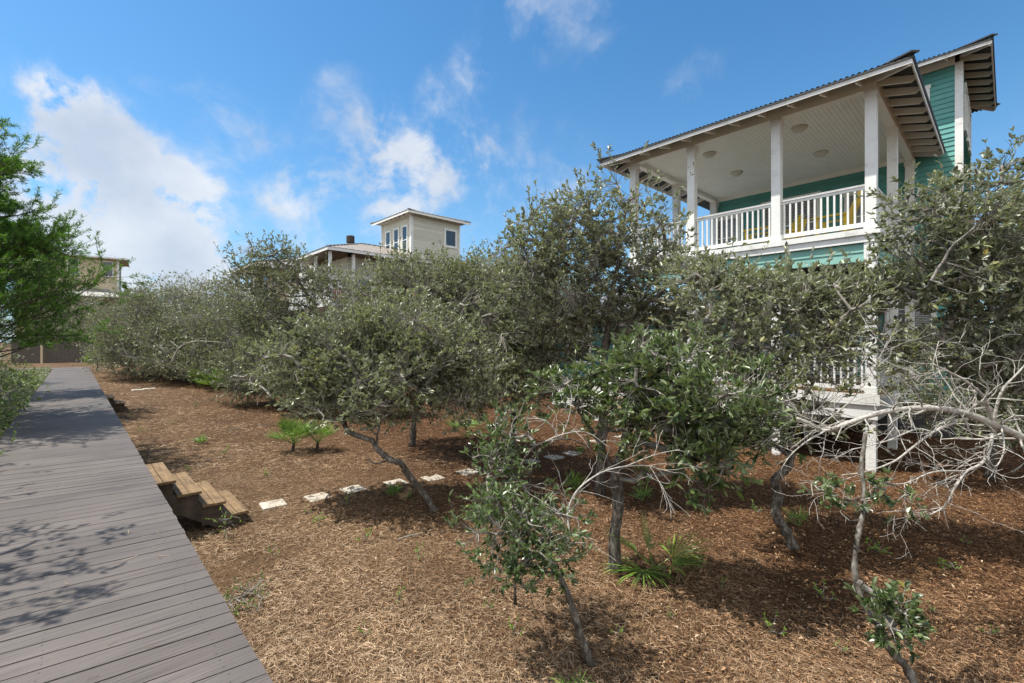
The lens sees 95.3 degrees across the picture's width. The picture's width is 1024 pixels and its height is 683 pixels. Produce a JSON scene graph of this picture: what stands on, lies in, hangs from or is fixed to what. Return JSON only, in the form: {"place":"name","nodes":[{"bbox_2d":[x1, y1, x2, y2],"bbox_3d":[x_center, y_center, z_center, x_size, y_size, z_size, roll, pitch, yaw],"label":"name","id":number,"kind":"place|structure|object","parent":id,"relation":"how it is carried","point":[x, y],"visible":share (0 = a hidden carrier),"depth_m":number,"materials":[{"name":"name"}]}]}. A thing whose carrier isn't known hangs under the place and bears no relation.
{"place":"outdoors","nodes":[
{"label":"outdoors","id":0,"kind":"place"},
{"bbox_2d":[0,343,1023,682],"bbox_3d":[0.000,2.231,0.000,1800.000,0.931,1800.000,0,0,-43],"label":"ground","id":1,"kind":"structure","parent":0,"point":[280,489],"depth_m":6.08,"materials":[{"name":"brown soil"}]},
{"bbox_2d":[0,398,24,434],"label":"bush","id":2,"kind":"object","parent":1,"relation":"on","point":[1,409],"visible":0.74,"depth_m":8.72,"materials":[{"name":"green plant"}]},
{"bbox_2d":[0,343,33,378],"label":"bush","id":3,"kind":"object","parent":1,"relation":"on","point":[13,366],"visible":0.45,"depth_m":22.43,"materials":[{"name":"green plant"}]},
{"bbox_2d":[0,366,34,427],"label":"bush","id":4,"kind":"object","parent":1,"relation":"on","point":[11,386],"visible":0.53,"depth_m":12.76,"materials":[{"name":"green plant"}]},
{"bbox_2d":[0,314,38,356],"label":"pine tree","id":5,"kind":"object","parent":1,"relation":"on","point":[7,342],"visible":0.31,"depth_m":18.27,"materials":[{"name":"green plant"}]},
{"bbox_2d":[0,353,45,389],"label":"bush","id":6,"kind":"object","parent":1,"relation":"on","point":[12,369],"visible":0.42,"depth_m":18.52,"materials":[{"name":"green plant"}]},
{"bbox_2d":[0,366,49,405],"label":"bush","id":7,"kind":"object","parent":1,"relation":"on","point":[11,376],"visible":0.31,"depth_m":15.48,"materials":[{"name":"green plant"}]},
{"bbox_2d":[0,366,50,436],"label":"undergrowth","id":8,"kind":"object","parent":1,"relation":"on","point":[42,372],"visible":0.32,"depth_m":21.52,"materials":[{"name":"green plant"}]},
{"bbox_2d":[0,376,50,437],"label":"bush","id":9,"kind":"object","parent":1,"relation":"on","point":[19,394],"visible":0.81,"depth_m":10.57,"materials":[{"name":"green plant"}]},
{"bbox_2d":[0,279,81,355],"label":"oak tree","id":10,"kind":"object","parent":1,"relation":"on","point":[4,318],"visible":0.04,"depth_m":45.66,"materials":[{"name":"green plant"}]},
{"bbox_2d":[11,342,106,362],"bbox_3d":[-38.251,0.975,39.635,7.785,2.150,0.607,0,0,-10],"label":"wooden fence","id":11,"kind":"object","parent":1,"relation":"on","point":[58,353],"visible":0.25,"depth_m":39.74,"materials":[{"name":"brown wood"}]},
{"bbox_2d":[15,287,103,356],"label":"oak tree","id":12,"kind":"object","parent":1,"relation":"on","point":[50,313],"visible":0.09,"depth_m":45.70,"materials":[{"name":"green plant"}]},
{"bbox_2d":[0,190,123,356],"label":"pine tree","id":13,"kind":"object","parent":1,"relation":"on","point":[32,340],"visible":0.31,"depth_m":14.92,"materials":[{"name":"green plant"}]},
{"bbox_2d":[15,248,129,358],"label":"yellow house","id":14,"kind":"structure","parent":1,"relation":"on","point":[110,259],"depth_m":50.84,"materials":[{"name":"beige"}]},
{"bbox_2d":[102,261,113,276],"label":"window","id":15,"kind":"structure","parent":14,"relation":"in","point":[109,273],"depth_m":51.44,"materials":[{"name":"white paint"}]},
{"bbox_2d":[0,117,148,346],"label":"pine tree","id":16,"kind":"object","parent":1,"relation":"on","point":[19,261],"visible":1,"depth_m":9.89,"materials":[{"name":"green plant"}]},
{"bbox_2d":[43,286,117,353],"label":"oak tree","id":17,"kind":"object","parent":1,"relation":"on","point":[83,322],"visible":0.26,"depth_m":44.31,"materials":[{"name":"green plant"}]},
{"bbox_2d":[79,351,105,364],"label":"shrub","id":18,"kind":"object","parent":1,"relation":"on","point":[87,356],"visible":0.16,"depth_m":37.74,"materials":[{"name":"green plant"}]},
{"bbox_2d":[105,394,125,411],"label":"wooden stairs","id":19,"kind":"structure","parent":1,"relation":"on","point":[117,405],"depth_m":15.58,"materials":[{"name":"brown wood"}]},
{"bbox_2d":[73,282,162,371],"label":"oak tree","id":20,"kind":"object","parent":1,"relation":"on","point":[118,310],"visible":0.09,"depth_m":28.35,"materials":[{"name":"green plant"}]},
{"bbox_2d":[70,311,179,374],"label":"oak tree","id":21,"kind":"object","parent":1,"relation":"on","point":[98,367],"visible":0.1,"depth_m":25.67,"materials":[{"name":"green plant"}]},
{"bbox_2d":[75,275,182,379],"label":"oak tree","id":22,"kind":"object","parent":1,"relation":"on","point":[138,307],"visible":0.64,"depth_m":24.39,"materials":[{"name":"green plant"}]},
{"bbox_2d":[0,367,272,682],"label":"boardwalk","id":23,"kind":"structure","parent":1,"relation":"on","point":[171,604],"depth_m":3.40,"materials":[{"name":"grey wood"}]},
{"bbox_2d":[1,435,196,678],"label":"deck needles","id":24,"kind":"object","parent":23,"relation":"on","point":[99,539],"visible":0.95,"depth_m":3.59,"materials":[{"name":"brown plant"}]},
{"bbox_2d":[111,277,177,360],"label":"oak tree","id":25,"kind":"object","parent":1,"relation":"on","point":[145,291],"depth_m":33.92,"materials":[{"name":"green plant"}]},
{"bbox_2d":[97,270,225,374],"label":"oak tree","id":26,"kind":"object","parent":1,"relation":"on","point":[153,310],"visible":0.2,"depth_m":26.22,"materials":[{"name":"green plant"}]},
{"bbox_2d":[111,270,228,357],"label":"oak tree","id":27,"kind":"object","parent":1,"relation":"on","point":[190,282],"visible":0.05,"depth_m":30.39,"materials":[{"name":"green plant"}]},
{"bbox_2d":[107,300,241,384],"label":"oak tree","id":28,"kind":"object","parent":1,"relation":"on","point":[159,346],"visible":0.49,"depth_m":23.19,"materials":[{"name":"green plant"}]},
{"bbox_2d":[162,359,202,381],"bbox_3d":[-16.993,1.489,24.506,2.340,1.366,2.621,0,0,-43],"label":"shrub","id":29,"kind":"object","parent":1,"relation":"on","point":[177,375],"visible":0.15,"depth_m":24.01,"materials":[{"name":"green plant"}]},
{"bbox_2d":[132,333,248,383],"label":"oak tree","id":30,"kind":"object","parent":1,"relation":"on","point":[188,361],"visible":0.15,"depth_m":22.40,"materials":[{"name":"green plant"}]},
{"bbox_2d":[146,462,248,527],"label":"wooden stairs","id":31,"kind":"structure","parent":1,"relation":"on","point":[185,495],"depth_m":6.59,"materials":[{"name":"brown wood"}]},
{"bbox_2d":[191,434,207,443],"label":"palmetto","id":32,"kind":"object","parent":1,"relation":"on","point":[200,439],"visible":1,"depth_m":11.70,"materials":[{"name":"green plant"}]},
{"bbox_2d":[145,259,257,369],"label":"oak tree","id":33,"kind":"object","parent":1,"relation":"on","point":[196,296],"visible":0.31,"depth_m":25.38,"materials":[{"name":"green plant"}]},
{"bbox_2d":[185,364,219,387],"bbox_3d":[-14.678,1.592,22.349,1.643,1.228,1.830,0,0,-13],"label":"palmetto","id":34,"kind":"object","parent":1,"relation":"on","point":[195,376],"visible":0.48,"depth_m":21.82,"materials":[{"name":"green plant"}]},
{"bbox_2d":[191,364,229,388],"bbox_3d":[-13.433,1.536,21.356,1.984,1.347,2.063,0,0,-43],"label":"palmetto","id":35,"kind":"object","parent":1,"relation":"on","point":[207,377],"visible":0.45,"depth_m":21.06,"materials":[{"name":"green plant"}]},
{"bbox_2d":[152,264,281,357],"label":"oak tree","id":36,"kind":"object","parent":1,"relation":"on","point":[214,285],"visible":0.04,"depth_m":27.48,"materials":[{"name":"green plant"}]},
{"bbox_2d":[206,507,240,539],"bbox_3d":[-3.844,2.433,6.221,0.309,0.420,0.306,0,0,17],"label":"seedling","id":37,"kind":"object","parent":1,"relation":"on","point":[224,517],"visible":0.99,"depth_m":6.23,"materials":[{"name":"green plant"}]},
{"bbox_2d":[172,280,295,383],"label":"oak tree","id":38,"kind":"object","parent":1,"relation":"on","point":[209,331],"visible":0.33,"depth_m":22.25,"materials":[{"name":"green plant"}]},
{"bbox_2d":[223,571,272,614],"bbox_3d":[-2.670,2.543,4.711,0.576,0.215,0.620,0,0,22],"label":"seedling","id":39,"kind":"object","parent":1,"relation":"on","point":[248,591],"visible":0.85,"depth_m":4.68,"materials":[{"name":"green plant"}]},
{"bbox_2d":[203,284,294,353],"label":"oak tree","id":40,"kind":"object","parent":1,"relation":"on","point":[256,308],"visible":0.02,"depth_m":26.27,"materials":[{"name":"green plant"}]},
{"bbox_2d":[231,371,272,403],"bbox_3d":[-7.599,1.328,13.594,1.073,1.037,0.894,0,0,-32],"label":"bare branch","id":41,"kind":"object","parent":1,"relation":"on","point":[263,388],"visible":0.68,"depth_m":13.70,"materials":[{"name":"grey wood"}]},
{"bbox_2d":[199,323,307,407],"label":"oak tree","id":42,"kind":"object","parent":1,"relation":"on","point":[238,372],"visible":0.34,"depth_m":17.21,"materials":[{"name":"green plant"}]},
{"bbox_2d":[223,258,312,324],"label":"tan house","id":43,"kind":"structure","parent":1,"relation":"on","point":[287,294],"depth_m":43.98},
{"bbox_2d":[259,499,287,511],"bbox_3d":[-3.835,2.623,7.487,0.350,0.046,0.357,0,0,-39],"label":"stepping stone","id":44,"kind":"object","parent":1,"relation":"on","point":[263,505],"visible":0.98,"depth_m":7.44,"materials":[{"name":"stone"}]},
{"bbox_2d":[197,229,366,349],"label":"oak tree","id":45,"kind":"object","parent":1,"relation":"on","point":[287,275],"visible":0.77,"depth_m":18.50,"materials":[{"name":"green plant"}]},
{"bbox_2d":[169,338,224,363],"bbox_3d":[-11.490,0.351,17.051,2.026,0.959,0.129,0,0,-5],"label":"bare branch","id":46,"kind":"object","parent":45,"relation":"attached to","point":[179,347],"visible":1,"depth_m":16.99,"materials":[{"name":"grey wood"}]},
{"bbox_2d":[266,416,317,451],"bbox_3d":[-5.126,2.165,11.033,1.309,0.919,1.375,0,0,-43],"label":"palmetto","id":47,"kind":"object","parent":1,"relation":"on","point":[289,428],"visible":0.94,"depth_m":10.93,"materials":[{"name":"green plant"}]},
{"bbox_2d":[259,348,357,414],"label":"oak tree","id":48,"kind":"object","parent":1,"relation":"on","point":[291,409],"visible":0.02,"depth_m":15.34,"materials":[{"name":"green plant"}]},
{"bbox_2d":[296,418,338,451],"bbox_3d":[-4.649,2.200,11.231,1.009,0.877,1.119,0,0,-43],"label":"palmetto","id":49,"kind":"object","parent":1,"relation":"on","point":[323,431],"visible":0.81,"depth_m":11.10,"materials":[{"name":"green plant"}]},
{"bbox_2d":[304,492,331,502],"bbox_3d":[-3.227,2.597,7.760,0.352,0.042,0.359,0,0,-43],"label":"stepping stone","id":50,"kind":"object","parent":1,"relation":"on","point":[321,497],"visible":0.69,"depth_m":7.75,"materials":[{"name":"stone"}]},
{"bbox_2d":[339,485,365,493],"bbox_3d":[-2.773,2.596,8.149,0.351,0.046,0.358,0,0,-43],"label":"stepping stone","id":51,"kind":"object","parent":1,"relation":"on","point":[348,489],"visible":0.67,"depth_m":8.11,"materials":[{"name":"stone"}]},
{"bbox_2d":[234,269,523,513],"bbox_3d":[-2.067,0.689,7.595,4.515,3.868,2.666,0,0,-9],"label":"oak tree","id":52,"kind":"object","parent":1,"relation":"on","point":[342,369],"visible":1,"depth_m":7.19,"materials":[{"name":"green plant"}]},
{"bbox_2d":[285,208,488,353],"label":"pale house","id":53,"kind":"structure","parent":1,"relation":"on","point":[420,231],"depth_m":33.38,"materials":[{"name":"yellow"}]},
{"bbox_2d":[385,230,390,258],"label":"window","id":54,"kind":"structure","parent":53,"relation":"in","point":[388,233],"depth_m":34.92,"materials":[{"name":"white paint"}]},
{"bbox_2d":[393,227,398,251],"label":"window","id":55,"kind":"structure","parent":53,"relation":"in","point":[395,231],"depth_m":34.05,"materials":[{"name":"white paint"}]},
{"bbox_2d":[401,224,407,253],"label":"window","id":56,"kind":"structure","parent":53,"relation":"in","point":[405,227],"depth_m":33.12,"materials":[{"name":"white paint"}]},
{"bbox_2d":[444,228,456,248],"bbox_3d":[-4.583,-7.700,34.864,1.210,1.420,0.055,0,0,-43],"label":"window","id":57,"kind":"structure","parent":53,"relation":"in","point":[450,235],"depth_m":34.86,"materials":[{"name":"white paint"}]},
{"bbox_2d":[384,481,403,494],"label":"palmetto","id":58,"kind":"object","parent":1,"relation":"on","point":[393,489],"visible":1,"depth_m":7.78,"materials":[{"name":"green plant"}]},
{"bbox_2d":[383,479,408,485],"bbox_3d":[-2.145,2.622,8.620,0.360,0.042,0.367,0,0,-43],"label":"stepping stone","id":59,"kind":"object","parent":1,"relation":"on","point":[395,480],"visible":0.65,"depth_m":8.67,"materials":[{"name":"stone"}]},
{"bbox_2d":[396,488,412,500],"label":"palmetto","id":60,"kind":"object","parent":1,"relation":"on","point":[405,495],"visible":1,"depth_m":7.52,"materials":[{"name":"green plant"}]},
{"bbox_2d":[305,236,525,446],"bbox_3d":[-1.942,0.052,10.790,5.276,5.110,4.640,0,0,-23],"label":"oak tree","id":61,"kind":"object","parent":1,"relation":"on","point":[445,282],"visible":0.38,"depth_m":10.46,"materials":[{"name":"green plant"}]},
{"bbox_2d":[420,474,444,481],"bbox_3d":[-1.517,2.624,8.947,0.361,0.038,0.368,0,0,-43],"label":"stepping stone","id":62,"kind":"object","parent":1,"relation":"on","point":[438,476],"visible":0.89,"depth_m":8.94,"materials":[{"name":"stone"}]},
{"bbox_2d":[442,414,489,437],"bbox_3d":[-1.215,2.229,12.450,1.402,0.728,1.310,0,0,-28],"label":"palmetto","id":63,"kind":"object","parent":1,"relation":"on","point":[470,425],"visible":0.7,"depth_m":12.59,"materials":[{"name":"green plant"}]},
{"bbox_2d":[456,468,478,475],"bbox_3d":[-0.885,2.613,9.306,0.354,0.043,0.360,0,0,-43],"label":"stepping stone","id":64,"kind":"object","parent":1,"relation":"on","point":[463,471],"visible":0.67,"depth_m":9.30,"materials":[{"name":"stone"}]},
{"bbox_2d":[453,233,550,371],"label":"oak tree","id":65,"kind":"object","parent":1,"relation":"on","point":[482,242],"visible":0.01,"depth_m":22.74,"materials":[{"name":"green plant"}]},
{"bbox_2d":[507,615,523,636],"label":"seedling","id":66,"kind":"object","parent":1,"relation":"on","point":[509,622],"visible":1,"depth_m":4.19,"materials":[{"name":"green plant"}]},
{"bbox_2d":[424,233,618,463],"bbox_3d":[-0.122,0.166,9.282,3.714,4.959,3.445,0,0,-18],"label":"oak tree","id":67,"kind":"object","parent":1,"relation":"on","point":[529,354],"visible":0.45,"depth_m":8.73,"materials":[{"name":"green plant"}]},
{"bbox_2d":[459,386,624,606],"bbox_3d":[0.274,1.544,4.393,1.607,2.190,0.910,0,0,8],"label":"oak tree","id":68,"kind":"object","parent":1,"relation":"on","point":[507,442],"visible":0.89,"depth_m":4.39,"materials":[{"name":"green plant"}]},
{"bbox_2d":[543,455,564,459],"bbox_3d":[0.969,2.670,10.735,0.350,0.048,0.357,0,0,-39],"label":"stepping stone","id":69,"kind":"object","parent":1,"relation":"on","point":[557,456],"visible":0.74,"depth_m":10.65,"materials":[{"name":"stone"}]},
{"bbox_2d":[95,374,1023,472],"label":"pine straw","id":70,"kind":"object","parent":1,"relation":"on","point":[421,431],"visible":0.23,"depth_m":11.80,"materials":[{"name":"brown plant"}]},
{"bbox_2d":[549,667,594,682],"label":"palmetto","id":71,"kind":"object","parent":1,"relation":"on","point":[573,678],"visible":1,"depth_m":3.54,"materials":[{"name":"green plant"}]},
{"bbox_2d":[562,451,581,456],"bbox_3d":[1.423,2.644,11.008,0.350,0.047,0.357,0,0,-38],"label":"stepping stone","id":72,"kind":"object","parent":1,"relation":"on","point":[569,454],"visible":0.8,"depth_m":10.92,"materials":[{"name":"stone"}]},
{"bbox_2d":[445,430,707,667],"bbox_3d":[0.544,1.734,3.951,2.233,1.883,0.984,0,0,-10],"label":"oak tree","id":73,"kind":"object","parent":1,"relation":"on","point":[514,521],"visible":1,"depth_m":3.77,"materials":[{"name":"green plant"}]},
{"bbox_2d":[565,470,587,489],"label":"palmetto","id":74,"kind":"object","parent":1,"relation":"on","point":[574,481],"visible":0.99,"depth_m":8.32,"materials":[{"name":"green plant"}]},
{"bbox_2d":[545,246,631,296],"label":"oak tree","id":75,"kind":"object","parent":1,"relation":"on","point":[578,273],"visible":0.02,"depth_m":29.56,"materials":[{"name":"green plant"}]},
{"bbox_2d":[472,140,723,496],"bbox_3d":[1.640,-0.364,8.086,4.629,6.030,2.420,0,0,-10],"label":"oak tree","id":76,"kind":"object","parent":1,"relation":"on","point":[584,308],"visible":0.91,"depth_m":7.63,"materials":[{"name":"green plant"}]},
{"bbox_2d":[532,289,704,414],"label":"tree","id":77,"kind":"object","parent":1,"relation":"on","point":[599,344],"depth_m":17.59,"materials":[{"name":"green plant"}]},
{"bbox_2d":[567,325,591,363],"bbox_3d":[2.586,0.100,18.067,0.055,1.520,1.260,0,0,-43],"label":"window","id":78,"kind":"structure","parent":77,"relation":"in","point":[585,352],"depth_m":17.88,"materials":[{"name":"grey glass"}]},
{"bbox_2d":[613,322,649,358],"bbox_3d":[4.160,0.100,16.390,0.055,1.520,1.460,0,0,-43],"label":"window","id":79,"kind":"structure","parent":77,"relation":"in","point":[639,322],"depth_m":16.58,"materials":[{"name":"grey glass"}]},
{"bbox_2d":[625,483,652,500],"bbox_3d":[2.098,2.500,7.698,0.488,0.268,0.338,0,0,-22],"label":"palmetto","id":80,"kind":"object","parent":1,"relation":"on","point":[642,493],"visible":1,"depth_m":7.72,"materials":[{"name":"green plant"}]},
{"bbox_2d":[604,510,711,588],"bbox_3d":[1.721,2.381,5.302,1.528,0.825,1.105,0,0,-2],"label":"palmetto","id":81,"kind":"object","parent":1,"relation":"on","point":[680,562],"visible":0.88,"depth_m":5.32,"materials":[{"name":"green plant"}]},
{"bbox_2d":[524,317,810,572],"bbox_3d":[1.521,1.193,4.957,2.953,2.924,1.718,0,0,8],"label":"oak tree","id":82,"kind":"object","parent":1,"relation":"on","point":[652,391],"visible":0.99,"depth_m":4.70,"materials":[{"name":"green plant"}]},
{"bbox_2d":[763,610,786,635],"bbox_3d":[2.348,2.532,4.163,0.187,0.218,0.156,0,0,15],"label":"seedling","id":83,"kind":"object","parent":1,"relation":"on","point":[769,624],"visible":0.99,"depth_m":4.19,"materials":[{"name":"green plant"}]},
{"bbox_2d":[627,235,945,550],"bbox_3d":[3.438,0.576,6.206,3.864,4.122,2.743,0,0,7],"label":"oak tree","id":84,"kind":"object","parent":1,"relation":"on","point":[743,295],"visible":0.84,"depth_m":5.79,"materials":[{"name":"green plant"}]},
{"bbox_2d":[733,315,942,449],"bbox_3d":[3.423,0.469,4.957,1.980,1.479,0.685,0,0,11],"label":"bare branch","id":85,"kind":"object","parent":84,"relation":"attached to","point":[829,418],"visible":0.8,"depth_m":4.94,"materials":[{"name":"grey wood"}]},
{"bbox_2d":[780,505,808,525],"bbox_3d":[3.935,2.435,6.514,0.462,0.275,0.386,0,0,-43],"label":"palmetto","id":86,"kind":"object","parent":1,"relation":"on","point":[799,519],"visible":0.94,"depth_m":6.54,"materials":[{"name":"green plant"}]},
{"bbox_2d":[597,33,1000,471],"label":"teal house","id":87,"kind":"structure","parent":1,"relation":"on","point":[779,167],"depth_m":12.34,"materials":[{"name":"wood"}]},
{"bbox_2d":[718,213,740,248],"bbox_3d":[7.932,-3.545,17.195,0.055,2.370,0.980,0,0,-43],"label":"window","id":88,"kind":"structure","parent":87,"relation":"in","point":[739,215],"depth_m":17.14,"materials":[{"name":"grey glass"}]},
{"bbox_2d":[743,226,769,244],"bbox_3d":[6.673,-2.920,12.341,0.922,1.200,0.780,0,0,40],"label":"adirondack chair","id":89,"kind":"object","parent":87,"relation":"on","point":[750,235],"visible":0.1,"depth_m":12.34,"materials":[{"name":"yellow paint"}]},
{"bbox_2d":[765,215,806,239],"bbox_3d":[7.584,-2.920,12.804,0.922,1.200,0.780,0,0,-20],"label":"adirondack chair","id":90,"kind":"object","parent":87,"relation":"on","point":[798,225],"visible":0.18,"depth_m":12.83,"materials":[{"name":"yellow paint"}]},
{"bbox_2d":[761,191,820,238],"bbox_3d":[9.347,-3.605,15.688,0.055,2.490,1.799,0,0,-43],"label":"window","id":91,"kind":"structure","parent":87,"relation":"in","point":[817,200],"depth_m":15.49,"materials":[{"name":"grey glass"}]},
{"bbox_2d":[790,305,857,374],"bbox_3d":[9.989,-0.120,15.004,0.055,2.340,1.880,0,0,-43],"label":"window","id":92,"kind":"structure","parent":87,"relation":"in","point":[852,370],"depth_m":14.76,"materials":[{"name":"white paint"}]},
{"bbox_2d":[811,190,860,234],"bbox_3d":[7.736,-2.920,11.044,0.801,1.200,0.934,0,0,-43],"label":"adirondack chair","id":93,"kind":"object","parent":87,"relation":"on","point":[851,213],"visible":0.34,"depth_m":10.88,"materials":[{"name":"yellow paint"}]},
{"bbox_2d":[843,190,864,229],"bbox_3d":[10.644,-3.555,14.306,0.055,2.390,0.801,0,0,-43],"label":"window","id":94,"kind":"structure","parent":87,"relation":"in","point":[851,194],"depth_m":14.34,"materials":[{"name":"white glass"}]},
{"bbox_2d":[884,295,937,352],"bbox_3d":[11.460,-0.420,13.437,0.055,1.740,1.180,0,0,-43],"label":"window","id":95,"kind":"structure","parent":87,"relation":"in","point":[925,318],"depth_m":13.32,"materials":[{"name":"white paint"}]},
{"bbox_2d":[964,82,967,137],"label":"window","id":96,"kind":"structure","parent":87,"relation":"in","point":[965,84],"depth_m":13.12,"materials":[{"name":"white paint"}]},
{"bbox_2d":[966,95,969,147],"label":"window","id":97,"kind":"structure","parent":87,"relation":"in","point":[968,139],"depth_m":14.18,"materials":[{"name":"white paint"}]},
{"bbox_2d":[968,107,971,156],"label":"window","id":98,"kind":"structure","parent":87,"relation":"in","point":[969,150],"depth_m":14.85,"materials":[{"name":"white paint"}]},
{"bbox_2d":[813,578,835,602],"bbox_3d":[3.139,2.505,4.662,0.187,0.218,0.156,0,0,-6],"label":"seedling","id":99,"kind":"object","parent":1,"relation":"on","point":[820,592],"visible":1,"depth_m":4.68,"materials":[{"name":"green plant"}]},
{"bbox_2d":[797,432,937,682],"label":"oak tree","id":100,"kind":"object","parent":1,"relation":"on","point":[877,602],"visible":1,"depth_m":3.35,"materials":[{"name":"green plant"}]},
{"bbox_2d":[865,537,892,553],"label":"seedling","id":101,"kind":"object","parent":1,"relation":"on","point":[875,547],"visible":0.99,"depth_m":5.69,"materials":[{"name":"green plant"}]},
{"bbox_2d":[847,126,1023,417],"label":"oak tree","id":102,"kind":"object","parent":1,"relation":"on","point":[988,254],"visible":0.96,"depth_m":5.62,"materials":[{"name":"green plant"}]},
{"bbox_2d":[743,323,1023,558],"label":"bare branch","id":103,"kind":"object","parent":102,"relation":"attached to","point":[991,422],"visible":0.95,"depth_m":4.28,"materials":[{"name":"grey wood"}]},
{"bbox_2d":[870,310,1023,479],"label":"oak tree","id":104,"kind":"object","parent":1,"relation":"on","point":[925,399],"visible":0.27,"depth_m":8.58,"materials":[{"name":"green plant"}]},
{"bbox_2d":[935,557,960,571],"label":"seedling","id":105,"kind":"object","parent":1,"relation":"on","point":[947,564],"visible":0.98,"depth_m":5.34,"materials":[{"name":"green plant"}]},
{"bbox_2d":[0,0,1023,341],"label":"sky","id":106,"kind":"structure","parent":0,"point":[174,128],"materials":[{"name":"blue"}]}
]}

